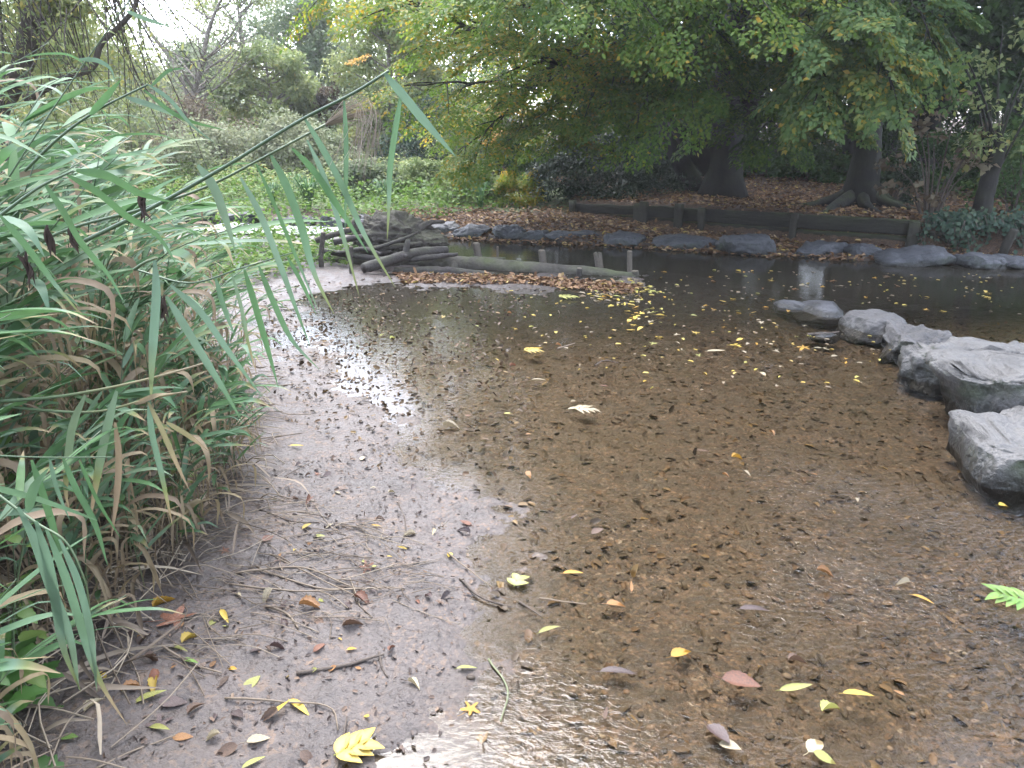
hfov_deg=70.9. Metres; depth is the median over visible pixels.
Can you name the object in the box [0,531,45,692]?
weed plant
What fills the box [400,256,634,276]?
log
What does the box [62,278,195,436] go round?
reed
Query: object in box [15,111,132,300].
reed
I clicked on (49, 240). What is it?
withered leaf
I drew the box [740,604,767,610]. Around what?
fallen leaf
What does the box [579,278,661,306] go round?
floating flecks
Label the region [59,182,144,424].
reed
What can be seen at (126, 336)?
reed
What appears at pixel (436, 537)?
fallen leaf
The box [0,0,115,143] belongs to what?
background tree
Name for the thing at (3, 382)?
reed
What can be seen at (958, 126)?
undergrowth bush
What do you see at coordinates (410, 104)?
reed
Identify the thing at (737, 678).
fallen leaf
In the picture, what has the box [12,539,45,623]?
weed plant
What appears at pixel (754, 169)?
undergrowth bush
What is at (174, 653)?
twig
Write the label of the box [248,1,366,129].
background tree
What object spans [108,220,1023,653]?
water
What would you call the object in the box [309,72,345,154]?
bush
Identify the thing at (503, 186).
yellow bush
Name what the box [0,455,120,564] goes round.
reed
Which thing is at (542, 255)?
stake
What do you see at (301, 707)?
fallen leaf
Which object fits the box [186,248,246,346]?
reed
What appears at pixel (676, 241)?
boulder
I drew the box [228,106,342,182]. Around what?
bush
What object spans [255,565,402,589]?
twig
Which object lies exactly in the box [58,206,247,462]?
reed
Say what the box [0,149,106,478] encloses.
reed
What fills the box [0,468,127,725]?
reed
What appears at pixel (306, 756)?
fallen leaf
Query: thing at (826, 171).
undergrowth bush
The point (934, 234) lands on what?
retaining wall
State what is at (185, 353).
reed
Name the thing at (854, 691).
fallen leaf
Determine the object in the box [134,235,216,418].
reed
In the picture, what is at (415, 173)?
bush
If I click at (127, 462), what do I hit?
reed
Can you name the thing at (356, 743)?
fallen leaf
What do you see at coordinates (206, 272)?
reed
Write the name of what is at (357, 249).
branch
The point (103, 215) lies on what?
reed
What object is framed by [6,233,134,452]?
reed
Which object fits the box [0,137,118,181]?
reed
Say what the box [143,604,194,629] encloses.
fallen leaf
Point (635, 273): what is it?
stake
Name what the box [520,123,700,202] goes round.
holly bush
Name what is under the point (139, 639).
fallen leaf
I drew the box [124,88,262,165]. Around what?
bush
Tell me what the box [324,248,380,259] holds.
branch
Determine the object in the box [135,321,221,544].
reed
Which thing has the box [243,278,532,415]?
mud debris
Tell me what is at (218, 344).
reed
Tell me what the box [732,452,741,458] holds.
fallen leaf
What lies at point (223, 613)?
fallen leaf
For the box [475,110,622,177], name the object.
undergrowth bush
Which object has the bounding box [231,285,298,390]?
reed
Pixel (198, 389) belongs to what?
reed
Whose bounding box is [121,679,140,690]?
fallen leaf
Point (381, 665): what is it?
twig
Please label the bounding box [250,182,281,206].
sedge tuft
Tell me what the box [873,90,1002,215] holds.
sapling
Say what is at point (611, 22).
woodland tree
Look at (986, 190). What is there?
tree
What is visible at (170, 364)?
reed
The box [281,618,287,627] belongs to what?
fallen leaf
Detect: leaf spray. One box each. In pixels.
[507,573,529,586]
[524,347,543,352]
[559,294,579,298]
[575,405,599,412]
[981,583,1023,609]
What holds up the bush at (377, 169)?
on the ground
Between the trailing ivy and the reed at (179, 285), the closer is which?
the reed at (179, 285)
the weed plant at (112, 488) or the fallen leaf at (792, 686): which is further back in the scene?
the weed plant at (112, 488)
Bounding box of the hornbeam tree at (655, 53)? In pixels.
[279,0,901,199]
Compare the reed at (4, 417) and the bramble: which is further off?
the bramble
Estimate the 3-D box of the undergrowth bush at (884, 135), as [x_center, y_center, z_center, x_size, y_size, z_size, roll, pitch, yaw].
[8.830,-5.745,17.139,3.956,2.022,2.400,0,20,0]
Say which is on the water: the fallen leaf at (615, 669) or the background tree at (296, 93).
the fallen leaf at (615, 669)
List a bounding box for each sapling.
[344,54,525,172]
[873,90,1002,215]
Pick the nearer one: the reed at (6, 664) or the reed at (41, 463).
the reed at (6, 664)
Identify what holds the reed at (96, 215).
on the ground
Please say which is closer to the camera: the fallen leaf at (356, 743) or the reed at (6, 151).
the fallen leaf at (356, 743)
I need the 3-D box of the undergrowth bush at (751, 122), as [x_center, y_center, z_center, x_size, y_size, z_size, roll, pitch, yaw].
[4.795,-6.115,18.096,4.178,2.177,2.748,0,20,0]
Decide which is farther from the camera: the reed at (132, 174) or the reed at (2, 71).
the reed at (132, 174)
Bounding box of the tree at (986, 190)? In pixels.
[949,17,1023,212]
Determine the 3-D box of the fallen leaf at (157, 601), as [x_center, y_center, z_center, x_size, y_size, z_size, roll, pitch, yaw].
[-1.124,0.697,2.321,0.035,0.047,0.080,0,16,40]
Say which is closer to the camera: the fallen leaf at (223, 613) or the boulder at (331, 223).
the fallen leaf at (223, 613)
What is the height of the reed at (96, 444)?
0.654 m
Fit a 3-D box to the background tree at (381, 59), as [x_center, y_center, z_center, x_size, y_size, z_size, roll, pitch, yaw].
[-6.464,-17.518,36.342,8.619,10.685,7.476,-15,24,-35]
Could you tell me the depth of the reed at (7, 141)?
5.70 m
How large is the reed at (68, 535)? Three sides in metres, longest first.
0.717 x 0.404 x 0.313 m
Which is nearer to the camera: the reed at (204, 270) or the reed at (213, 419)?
the reed at (213, 419)
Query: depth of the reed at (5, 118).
2.27 m
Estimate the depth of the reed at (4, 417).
1.28 m
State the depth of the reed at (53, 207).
2.57 m
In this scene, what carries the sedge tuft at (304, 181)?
on the ground
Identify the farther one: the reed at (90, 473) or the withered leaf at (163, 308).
the reed at (90, 473)
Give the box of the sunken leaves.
[458,278,1023,767]
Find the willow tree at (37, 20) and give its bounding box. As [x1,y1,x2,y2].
[0,0,221,209]
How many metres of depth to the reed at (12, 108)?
4.54 m
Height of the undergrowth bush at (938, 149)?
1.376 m
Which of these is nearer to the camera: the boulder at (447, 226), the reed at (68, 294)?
the reed at (68, 294)
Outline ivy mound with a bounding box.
[880,152,934,204]
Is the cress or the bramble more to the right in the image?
the bramble
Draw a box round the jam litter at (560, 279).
[391,267,642,293]
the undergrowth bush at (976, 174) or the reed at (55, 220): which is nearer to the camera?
the reed at (55, 220)
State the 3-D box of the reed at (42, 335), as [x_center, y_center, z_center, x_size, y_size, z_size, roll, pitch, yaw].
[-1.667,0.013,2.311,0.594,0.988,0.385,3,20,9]
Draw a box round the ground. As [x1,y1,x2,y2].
[0,78,1023,767]
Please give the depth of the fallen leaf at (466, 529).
2.80 m
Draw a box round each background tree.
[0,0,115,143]
[1,0,138,140]
[26,27,210,147]
[65,3,120,82]
[98,51,171,143]
[150,36,252,149]
[170,0,314,149]
[202,35,331,142]
[226,0,364,131]
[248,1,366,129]
[276,0,386,145]
[312,0,507,122]
[318,0,460,167]
[329,22,448,139]
[375,6,514,139]
[425,8,570,138]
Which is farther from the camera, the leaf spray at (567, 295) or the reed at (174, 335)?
the leaf spray at (567, 295)
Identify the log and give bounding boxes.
[316,255,399,265]
[361,240,448,272]
[393,266,496,273]
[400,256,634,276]
[464,256,505,259]
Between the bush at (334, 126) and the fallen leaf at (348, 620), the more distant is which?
the bush at (334, 126)
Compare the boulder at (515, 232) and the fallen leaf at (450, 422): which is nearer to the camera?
the fallen leaf at (450, 422)
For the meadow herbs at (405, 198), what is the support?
on the ground
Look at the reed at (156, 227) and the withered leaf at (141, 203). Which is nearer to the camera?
the withered leaf at (141, 203)
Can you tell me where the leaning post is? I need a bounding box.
[998,228,1018,253]
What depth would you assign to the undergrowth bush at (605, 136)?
16.10 m
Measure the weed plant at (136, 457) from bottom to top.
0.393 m
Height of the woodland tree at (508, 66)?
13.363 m
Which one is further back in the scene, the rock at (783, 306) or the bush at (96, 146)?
the bush at (96, 146)
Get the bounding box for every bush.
[9,76,134,195]
[33,88,229,186]
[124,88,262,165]
[159,114,277,176]
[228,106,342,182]
[256,118,381,177]
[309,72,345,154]
[312,157,408,197]
[314,74,448,164]
[368,72,511,169]
[376,158,466,197]
[420,85,561,177]
[422,164,518,204]
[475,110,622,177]
[493,168,548,207]
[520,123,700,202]
[571,121,696,177]
[607,138,703,191]
[625,111,778,172]
[743,129,835,178]
[752,141,884,184]
[758,100,902,159]
[759,122,825,153]
[812,108,959,169]
[881,123,1019,196]
[893,90,1023,171]
[929,101,1023,195]
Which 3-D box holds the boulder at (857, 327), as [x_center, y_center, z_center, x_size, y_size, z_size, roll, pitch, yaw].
[2.888,-0.455,5.775,0.506,0.239,0.622,10,22,27]
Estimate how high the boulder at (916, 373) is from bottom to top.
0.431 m
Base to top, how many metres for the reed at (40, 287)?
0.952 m
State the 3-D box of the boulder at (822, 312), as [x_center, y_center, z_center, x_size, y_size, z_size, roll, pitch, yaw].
[2.698,-0.624,6.267,0.461,0.156,0.584,9,22,23]
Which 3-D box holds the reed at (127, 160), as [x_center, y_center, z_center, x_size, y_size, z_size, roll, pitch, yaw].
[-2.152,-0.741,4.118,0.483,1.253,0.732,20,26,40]
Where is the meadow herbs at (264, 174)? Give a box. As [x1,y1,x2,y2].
[127,148,499,199]
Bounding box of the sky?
[1,0,1001,118]
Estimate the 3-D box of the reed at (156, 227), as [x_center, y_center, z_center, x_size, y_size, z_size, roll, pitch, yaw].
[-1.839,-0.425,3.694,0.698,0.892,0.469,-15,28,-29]
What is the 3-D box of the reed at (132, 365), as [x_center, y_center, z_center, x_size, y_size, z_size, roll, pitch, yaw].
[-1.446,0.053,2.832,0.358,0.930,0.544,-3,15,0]
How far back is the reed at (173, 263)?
3.65 m
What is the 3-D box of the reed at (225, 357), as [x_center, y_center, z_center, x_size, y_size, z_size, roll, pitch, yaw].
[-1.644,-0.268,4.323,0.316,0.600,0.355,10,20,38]
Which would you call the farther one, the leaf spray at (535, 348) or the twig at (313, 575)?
the leaf spray at (535, 348)
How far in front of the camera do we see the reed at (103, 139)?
4.66 m
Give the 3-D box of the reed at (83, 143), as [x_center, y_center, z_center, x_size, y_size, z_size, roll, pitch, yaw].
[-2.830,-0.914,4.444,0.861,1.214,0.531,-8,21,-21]
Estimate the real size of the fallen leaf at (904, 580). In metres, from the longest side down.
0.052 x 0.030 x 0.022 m
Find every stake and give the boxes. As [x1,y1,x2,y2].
[318,232,325,266]
[349,246,352,273]
[472,242,481,256]
[538,249,546,262]
[576,267,581,276]
[593,252,603,267]
[627,250,631,271]
[631,270,638,276]
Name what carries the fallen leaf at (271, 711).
on the ground
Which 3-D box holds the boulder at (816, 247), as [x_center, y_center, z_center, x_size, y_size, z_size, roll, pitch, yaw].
[3.857,-1.667,9.012,0.753,0.230,0.456,-8,21,-21]
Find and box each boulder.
[184,209,217,224]
[219,211,265,223]
[272,215,315,225]
[318,216,347,227]
[431,221,459,233]
[452,223,491,237]
[492,224,525,240]
[544,230,601,241]
[603,230,646,246]
[651,233,717,249]
[715,233,776,255]
[792,300,845,325]
[795,240,848,256]
[836,309,906,346]
[843,243,881,255]
[873,245,956,266]
[878,320,951,364]
[896,336,1023,396]
[925,347,1023,415]
[945,405,1023,516]
[953,251,1007,269]
[993,253,1023,269]
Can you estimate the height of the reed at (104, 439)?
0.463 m
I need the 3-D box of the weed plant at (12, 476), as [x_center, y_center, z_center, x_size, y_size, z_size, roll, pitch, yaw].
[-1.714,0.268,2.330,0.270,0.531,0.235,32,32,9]
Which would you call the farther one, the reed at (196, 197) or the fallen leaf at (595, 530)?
the reed at (196, 197)
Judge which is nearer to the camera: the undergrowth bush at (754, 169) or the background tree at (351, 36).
the undergrowth bush at (754, 169)
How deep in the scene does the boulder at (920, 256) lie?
8.23 m
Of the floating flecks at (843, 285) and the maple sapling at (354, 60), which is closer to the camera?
the floating flecks at (843, 285)
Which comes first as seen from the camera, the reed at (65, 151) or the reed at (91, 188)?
the reed at (91, 188)
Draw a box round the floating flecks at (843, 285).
[654,269,1020,313]
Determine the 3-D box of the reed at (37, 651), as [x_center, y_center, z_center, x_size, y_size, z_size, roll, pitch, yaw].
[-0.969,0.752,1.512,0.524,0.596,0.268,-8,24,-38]
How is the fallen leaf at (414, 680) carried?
on the ground
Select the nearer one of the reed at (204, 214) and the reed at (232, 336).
the reed at (232, 336)
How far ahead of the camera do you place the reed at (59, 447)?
2.05 m
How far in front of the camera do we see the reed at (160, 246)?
3.96 m
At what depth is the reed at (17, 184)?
2.18 m
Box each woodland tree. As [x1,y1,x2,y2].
[446,0,699,168]
[466,0,779,144]
[490,0,630,131]
[679,0,810,154]
[684,6,833,145]
[763,0,989,157]
[824,0,1023,170]
[846,13,985,157]
[907,0,1023,158]
[925,0,1023,119]
[970,1,1023,120]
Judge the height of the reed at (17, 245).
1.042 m
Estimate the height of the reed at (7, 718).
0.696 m
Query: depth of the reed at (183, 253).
2.49 m
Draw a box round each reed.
[0,42,86,175]
[0,67,72,140]
[0,68,114,186]
[0,70,95,159]
[0,76,123,472]
[0,90,41,122]
[0,93,386,344]
[0,99,74,448]
[0,114,18,210]
[0,118,126,220]
[0,135,164,482]
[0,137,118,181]
[0,143,58,416]
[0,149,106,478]
[0,159,135,415]
[0,163,49,185]
[0,166,125,412]
[0,168,178,312]
[0,175,53,279]
[0,175,76,473]
[0,188,165,509]
[0,189,95,440]
[0,195,92,439]
[0,204,20,206]
[0,205,112,448]
[0,215,51,469]
[0,219,209,554]
[0,229,96,458]
[0,230,66,532]
[0,264,64,505]
[0,267,110,472]
[0,267,152,452]
[0,290,97,373]
[0,306,62,582]
[0,313,94,382]
[0,318,121,521]
[0,360,211,538]
[0,376,33,594]
[0,379,78,617]
[0,413,21,419]
[0,427,137,767]
[0,446,9,584]
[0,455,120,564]
[0,467,92,548]
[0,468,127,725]
[0,533,91,753]
[0,595,185,767]
[0,619,38,767]
[0,637,60,717]
[0,648,24,705]
[1,178,76,303]
[2,122,70,174]
[3,352,122,557]
[3,391,206,490]
[4,0,169,184]
[4,118,108,363]
[5,115,59,143]
[5,140,95,217]
[5,415,65,462]
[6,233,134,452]
[7,200,88,369]
[7,205,91,459]
[8,161,117,382]
[11,432,81,662]
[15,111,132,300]
[16,98,154,381]
[17,86,105,279]
[17,135,104,294]
[22,156,95,258]
[23,128,74,304]
[24,68,222,171]
[27,153,177,416]
[32,148,158,364]
[33,149,90,278]
[34,407,102,619]
[36,386,139,622]
[36,408,147,653]
[38,430,167,550]
[40,408,160,544]
[41,207,121,393]
[43,121,185,368]
[44,380,188,554]
[48,108,129,306]
[51,458,154,603]
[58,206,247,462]
[58,225,145,436]
[59,175,183,470]
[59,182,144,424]
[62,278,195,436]
[64,199,126,366]
[66,275,182,515]
[66,298,194,565]
[67,133,115,305]
[67,141,178,430]
[67,144,150,365]
[74,167,184,338]
[74,192,177,408]
[74,229,193,423]
[75,144,195,323]
[78,159,127,319]
[80,182,139,343]
[80,192,133,273]
[80,405,150,634]
[81,211,208,340]
[82,219,328,459]
[84,70,455,284]
[89,303,193,510]
[91,268,196,474]
[94,134,208,331]
[98,193,250,367]
[100,215,192,331]
[103,258,222,440]
[105,193,226,395]
[106,188,185,360]
[111,141,176,245]
[111,421,181,567]
[113,448,194,616]
[121,217,189,377]
[123,245,266,504]
[125,368,241,479]
[126,318,241,535]
[133,257,260,521]
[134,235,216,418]
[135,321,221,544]
[136,251,318,385]
[139,156,263,361]
[141,189,192,335]
[143,205,189,322]
[148,238,217,360]
[148,246,249,470]
[150,399,244,526]
[155,393,271,553]
[157,314,230,455]
[157,424,255,547]
[160,211,218,361]
[160,296,241,438]
[162,361,230,460]
[165,288,264,421]
[165,295,219,456]
[165,320,240,476]
[165,378,293,518]
[166,219,211,343]
[172,194,258,325]
[172,229,259,375]
[174,280,253,441]
[176,336,233,443]
[178,283,255,435]
[179,316,235,442]
[181,259,288,432]
[185,317,246,453]
[186,234,219,359]
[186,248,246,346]
[187,240,211,305]
[189,261,277,368]
[189,360,277,466]
[193,250,241,347]
[194,375,256,500]
[197,234,234,308]
[201,243,238,316]
[202,263,252,375]
[203,337,281,478]
[204,307,246,380]
[215,287,262,378]
[223,389,266,459]
[225,320,265,430]
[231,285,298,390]
[231,296,304,391]
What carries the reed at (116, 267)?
on the ground
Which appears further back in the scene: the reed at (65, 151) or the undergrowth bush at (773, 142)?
the undergrowth bush at (773, 142)
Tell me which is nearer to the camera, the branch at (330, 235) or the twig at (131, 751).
the twig at (131, 751)
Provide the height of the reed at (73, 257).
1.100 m
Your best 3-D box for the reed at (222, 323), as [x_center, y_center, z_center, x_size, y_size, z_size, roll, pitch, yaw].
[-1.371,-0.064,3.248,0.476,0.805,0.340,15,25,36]
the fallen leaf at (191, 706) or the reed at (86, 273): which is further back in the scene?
the reed at (86, 273)
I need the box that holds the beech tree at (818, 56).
[591,0,993,213]
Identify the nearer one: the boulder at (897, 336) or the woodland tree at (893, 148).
the boulder at (897, 336)
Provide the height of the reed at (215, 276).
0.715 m
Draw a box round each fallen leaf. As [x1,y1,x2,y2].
[61,733,77,739]
[83,698,104,711]
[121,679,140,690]
[135,690,165,702]
[136,632,152,643]
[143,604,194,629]
[144,650,157,660]
[145,713,172,730]
[147,668,159,685]
[147,675,156,696]
[150,723,169,729]
[152,596,174,606]
[152,695,187,706]
[172,732,192,740]
[174,644,186,650]
[181,632,196,641]
[181,657,197,662]
[186,702,205,713]
[206,728,219,740]
[215,742,243,756]
[219,608,228,622]
[219,674,229,685]
[231,709,242,716]
[240,734,269,742]
[242,756,265,767]
[243,675,259,686]
[260,706,277,721]
[262,535,273,540]
[262,587,272,601]
[269,640,284,649]
[276,700,288,709]
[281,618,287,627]
[289,699,308,714]
[298,748,312,763]
[299,595,319,607]
[305,494,313,504]
[312,643,324,652]
[314,616,323,623]
[334,727,384,762]
[342,616,363,625]
[354,590,369,603]
[359,560,373,572]
[403,529,414,535]
[408,677,419,689]
[431,533,442,541]
[441,590,449,599]
[443,419,459,429]
[456,665,475,668]
[457,526,469,532]
[458,701,479,715]
[460,520,473,526]
[525,470,530,478]
[537,626,558,633]
[560,570,582,573]
[588,527,602,534]
[595,666,637,674]
[602,599,624,606]
[603,707,607,718]
[666,647,690,657]
[704,720,729,743]
[714,670,760,686]
[715,739,740,749]
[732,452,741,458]
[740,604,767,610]
[780,683,811,690]
[788,653,806,663]
[803,739,823,755]
[808,748,835,763]
[816,564,833,577]
[820,699,839,710]
[843,689,873,695]
[895,577,910,585]
[910,594,933,603]
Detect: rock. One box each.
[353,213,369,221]
[520,230,548,241]
[773,299,805,315]
[809,332,839,343]
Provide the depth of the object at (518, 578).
2.51 m
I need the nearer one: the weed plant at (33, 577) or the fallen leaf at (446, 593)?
the weed plant at (33, 577)
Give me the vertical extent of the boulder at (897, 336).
0.261 m
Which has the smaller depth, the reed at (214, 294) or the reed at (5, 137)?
the reed at (5, 137)
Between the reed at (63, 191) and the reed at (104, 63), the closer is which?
the reed at (104, 63)
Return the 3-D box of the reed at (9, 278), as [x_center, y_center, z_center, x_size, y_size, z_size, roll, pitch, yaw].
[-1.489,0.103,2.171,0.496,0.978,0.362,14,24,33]
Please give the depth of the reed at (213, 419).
2.77 m
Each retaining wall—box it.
[569,200,638,222]
[639,201,683,227]
[683,207,920,246]
[919,230,951,243]
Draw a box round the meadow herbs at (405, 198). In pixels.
[63,157,495,227]
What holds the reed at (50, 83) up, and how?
on the ground
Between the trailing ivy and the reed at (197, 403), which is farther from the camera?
the trailing ivy
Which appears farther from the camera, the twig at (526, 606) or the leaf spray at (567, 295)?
the leaf spray at (567, 295)
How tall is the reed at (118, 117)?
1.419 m
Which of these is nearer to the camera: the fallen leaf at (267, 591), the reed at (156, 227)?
the fallen leaf at (267, 591)
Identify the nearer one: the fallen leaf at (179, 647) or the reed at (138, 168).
the fallen leaf at (179, 647)
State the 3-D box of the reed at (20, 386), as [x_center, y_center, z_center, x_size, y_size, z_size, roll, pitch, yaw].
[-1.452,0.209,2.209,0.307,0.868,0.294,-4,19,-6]
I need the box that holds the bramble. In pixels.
[950,115,1023,212]
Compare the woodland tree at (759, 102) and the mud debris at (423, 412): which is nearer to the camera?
the mud debris at (423, 412)
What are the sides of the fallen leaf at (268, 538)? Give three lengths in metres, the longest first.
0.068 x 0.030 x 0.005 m
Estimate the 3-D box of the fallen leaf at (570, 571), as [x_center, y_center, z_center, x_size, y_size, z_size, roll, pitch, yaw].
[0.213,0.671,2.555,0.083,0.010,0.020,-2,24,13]
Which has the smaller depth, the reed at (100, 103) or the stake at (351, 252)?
the reed at (100, 103)
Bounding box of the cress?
[156,220,358,288]
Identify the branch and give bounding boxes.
[314,226,358,242]
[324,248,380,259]
[333,234,361,245]
[337,247,381,255]
[345,241,421,258]
[352,214,361,234]
[375,231,418,249]
[408,253,457,261]
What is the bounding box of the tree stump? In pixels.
[352,209,449,255]
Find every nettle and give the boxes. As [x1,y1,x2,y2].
[0,630,63,708]
[0,672,63,767]
[1,639,55,706]
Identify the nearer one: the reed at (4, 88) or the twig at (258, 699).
the twig at (258, 699)
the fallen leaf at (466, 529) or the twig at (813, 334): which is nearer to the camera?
the fallen leaf at (466, 529)
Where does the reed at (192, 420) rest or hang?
on the ground
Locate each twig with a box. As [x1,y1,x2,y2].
[95,734,174,767]
[161,644,221,672]
[224,697,338,729]
[228,583,357,591]
[235,566,352,586]
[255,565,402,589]
[258,508,361,522]
[265,604,298,628]
[269,553,353,594]
[296,653,383,674]
[335,716,347,767]
[378,651,387,677]
[398,501,405,541]
[447,552,492,586]
[459,577,510,607]
[488,658,508,721]
[518,600,541,616]
[539,597,585,603]
[807,331,838,335]
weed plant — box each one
[0,411,29,506]
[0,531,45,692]
[0,588,42,679]
[7,562,49,664]
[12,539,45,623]
[32,353,65,440]
[36,353,57,412]
[53,329,94,432]
[74,413,152,546]
[125,404,156,458]
[154,377,202,519]
[155,433,204,511]
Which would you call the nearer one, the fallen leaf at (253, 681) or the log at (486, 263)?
the fallen leaf at (253, 681)
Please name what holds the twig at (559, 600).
on the water
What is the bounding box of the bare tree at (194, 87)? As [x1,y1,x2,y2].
[117,0,279,139]
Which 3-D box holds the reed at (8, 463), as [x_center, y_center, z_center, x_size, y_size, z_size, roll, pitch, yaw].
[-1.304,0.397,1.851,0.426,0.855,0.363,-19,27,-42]
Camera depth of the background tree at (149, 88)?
32.36 m
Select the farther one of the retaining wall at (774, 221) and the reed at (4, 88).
the retaining wall at (774, 221)
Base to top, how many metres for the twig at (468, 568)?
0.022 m
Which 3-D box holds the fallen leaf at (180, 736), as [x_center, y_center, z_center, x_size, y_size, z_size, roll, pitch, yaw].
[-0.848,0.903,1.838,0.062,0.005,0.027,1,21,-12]
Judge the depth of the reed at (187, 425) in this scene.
2.93 m
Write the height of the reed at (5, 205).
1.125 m
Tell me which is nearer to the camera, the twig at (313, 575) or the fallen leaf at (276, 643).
the fallen leaf at (276, 643)
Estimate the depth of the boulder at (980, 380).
3.97 m
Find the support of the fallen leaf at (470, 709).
on the water
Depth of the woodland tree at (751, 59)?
16.77 m
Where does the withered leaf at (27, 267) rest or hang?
hanging from the reed at (91, 188)
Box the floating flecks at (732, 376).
[509,280,880,390]
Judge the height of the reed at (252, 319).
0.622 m
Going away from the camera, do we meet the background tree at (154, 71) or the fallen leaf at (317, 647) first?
the fallen leaf at (317, 647)
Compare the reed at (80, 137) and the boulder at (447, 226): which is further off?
the boulder at (447, 226)
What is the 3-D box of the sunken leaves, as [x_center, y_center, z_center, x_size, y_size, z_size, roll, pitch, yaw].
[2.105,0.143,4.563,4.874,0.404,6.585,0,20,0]
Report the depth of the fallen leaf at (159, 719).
1.87 m
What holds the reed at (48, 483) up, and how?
on the ground
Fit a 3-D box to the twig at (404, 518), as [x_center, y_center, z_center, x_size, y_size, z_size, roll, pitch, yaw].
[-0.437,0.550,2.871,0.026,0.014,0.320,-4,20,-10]
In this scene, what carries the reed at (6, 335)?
on the ground
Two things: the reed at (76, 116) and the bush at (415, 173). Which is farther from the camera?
the bush at (415, 173)
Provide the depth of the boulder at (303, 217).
11.43 m
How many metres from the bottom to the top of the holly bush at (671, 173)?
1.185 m
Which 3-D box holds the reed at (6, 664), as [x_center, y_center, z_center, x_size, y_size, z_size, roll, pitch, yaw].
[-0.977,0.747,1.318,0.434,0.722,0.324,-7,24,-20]
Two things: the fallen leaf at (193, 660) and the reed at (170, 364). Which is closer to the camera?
the fallen leaf at (193, 660)
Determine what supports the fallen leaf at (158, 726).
on the ground
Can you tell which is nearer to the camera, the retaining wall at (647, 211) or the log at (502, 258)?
the log at (502, 258)
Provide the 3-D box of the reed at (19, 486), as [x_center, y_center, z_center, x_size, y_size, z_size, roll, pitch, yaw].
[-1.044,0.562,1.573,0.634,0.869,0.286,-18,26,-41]
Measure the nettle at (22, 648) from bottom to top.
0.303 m
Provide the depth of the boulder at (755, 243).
8.87 m
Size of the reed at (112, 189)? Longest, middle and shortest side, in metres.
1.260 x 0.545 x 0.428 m
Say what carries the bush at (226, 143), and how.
on the ground
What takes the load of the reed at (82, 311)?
on the ground
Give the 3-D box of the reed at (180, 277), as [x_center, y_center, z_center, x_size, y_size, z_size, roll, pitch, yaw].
[-1.192,0.003,2.696,0.627,1.050,0.328,-7,21,-18]
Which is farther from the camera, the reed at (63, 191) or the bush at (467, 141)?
the bush at (467, 141)
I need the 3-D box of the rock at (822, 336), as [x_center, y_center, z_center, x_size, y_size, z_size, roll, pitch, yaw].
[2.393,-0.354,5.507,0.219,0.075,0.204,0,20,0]
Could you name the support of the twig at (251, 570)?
on the ground
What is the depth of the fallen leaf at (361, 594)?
2.38 m
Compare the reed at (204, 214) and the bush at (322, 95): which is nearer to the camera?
the reed at (204, 214)
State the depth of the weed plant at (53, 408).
2.68 m
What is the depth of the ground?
2.67 m
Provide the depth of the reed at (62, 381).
2.19 m
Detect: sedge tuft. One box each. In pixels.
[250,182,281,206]
[280,173,330,208]
[367,178,395,203]
[465,179,496,207]
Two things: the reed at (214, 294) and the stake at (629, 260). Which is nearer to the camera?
the reed at (214, 294)
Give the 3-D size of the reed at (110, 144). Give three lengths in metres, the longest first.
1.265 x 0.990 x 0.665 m
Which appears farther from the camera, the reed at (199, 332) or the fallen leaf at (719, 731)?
the reed at (199, 332)
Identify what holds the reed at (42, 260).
on the ground
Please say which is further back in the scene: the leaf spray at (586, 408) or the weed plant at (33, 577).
the leaf spray at (586, 408)
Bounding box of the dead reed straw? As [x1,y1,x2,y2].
[0,327,465,767]
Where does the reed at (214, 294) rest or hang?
on the ground
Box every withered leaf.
[17,251,35,289]
[43,225,55,256]
[67,228,78,253]
[137,196,152,222]
[160,296,168,323]
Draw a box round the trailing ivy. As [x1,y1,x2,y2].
[916,205,1023,256]
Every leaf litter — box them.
[346,196,1023,260]
[553,164,1023,237]
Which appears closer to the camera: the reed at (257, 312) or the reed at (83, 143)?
the reed at (257, 312)
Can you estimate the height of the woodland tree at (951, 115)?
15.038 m
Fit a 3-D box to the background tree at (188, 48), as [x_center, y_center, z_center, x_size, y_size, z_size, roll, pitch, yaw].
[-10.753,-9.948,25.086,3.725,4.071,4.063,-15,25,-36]
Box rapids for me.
[195,222,343,233]
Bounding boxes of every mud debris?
[71,437,494,767]
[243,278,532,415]
[261,295,538,499]
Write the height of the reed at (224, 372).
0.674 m
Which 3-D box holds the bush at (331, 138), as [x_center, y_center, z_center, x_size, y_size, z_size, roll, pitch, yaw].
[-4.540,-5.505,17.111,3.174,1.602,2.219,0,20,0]
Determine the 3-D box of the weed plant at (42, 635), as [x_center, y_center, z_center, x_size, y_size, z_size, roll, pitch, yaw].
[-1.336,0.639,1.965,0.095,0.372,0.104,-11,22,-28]
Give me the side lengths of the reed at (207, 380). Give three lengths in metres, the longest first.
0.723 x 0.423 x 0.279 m
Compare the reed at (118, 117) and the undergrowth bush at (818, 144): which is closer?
the reed at (118, 117)
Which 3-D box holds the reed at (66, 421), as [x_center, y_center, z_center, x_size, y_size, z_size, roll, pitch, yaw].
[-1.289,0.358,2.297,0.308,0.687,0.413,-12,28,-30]
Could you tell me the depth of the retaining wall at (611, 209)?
11.56 m
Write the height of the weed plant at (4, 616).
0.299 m
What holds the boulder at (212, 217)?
on the ground

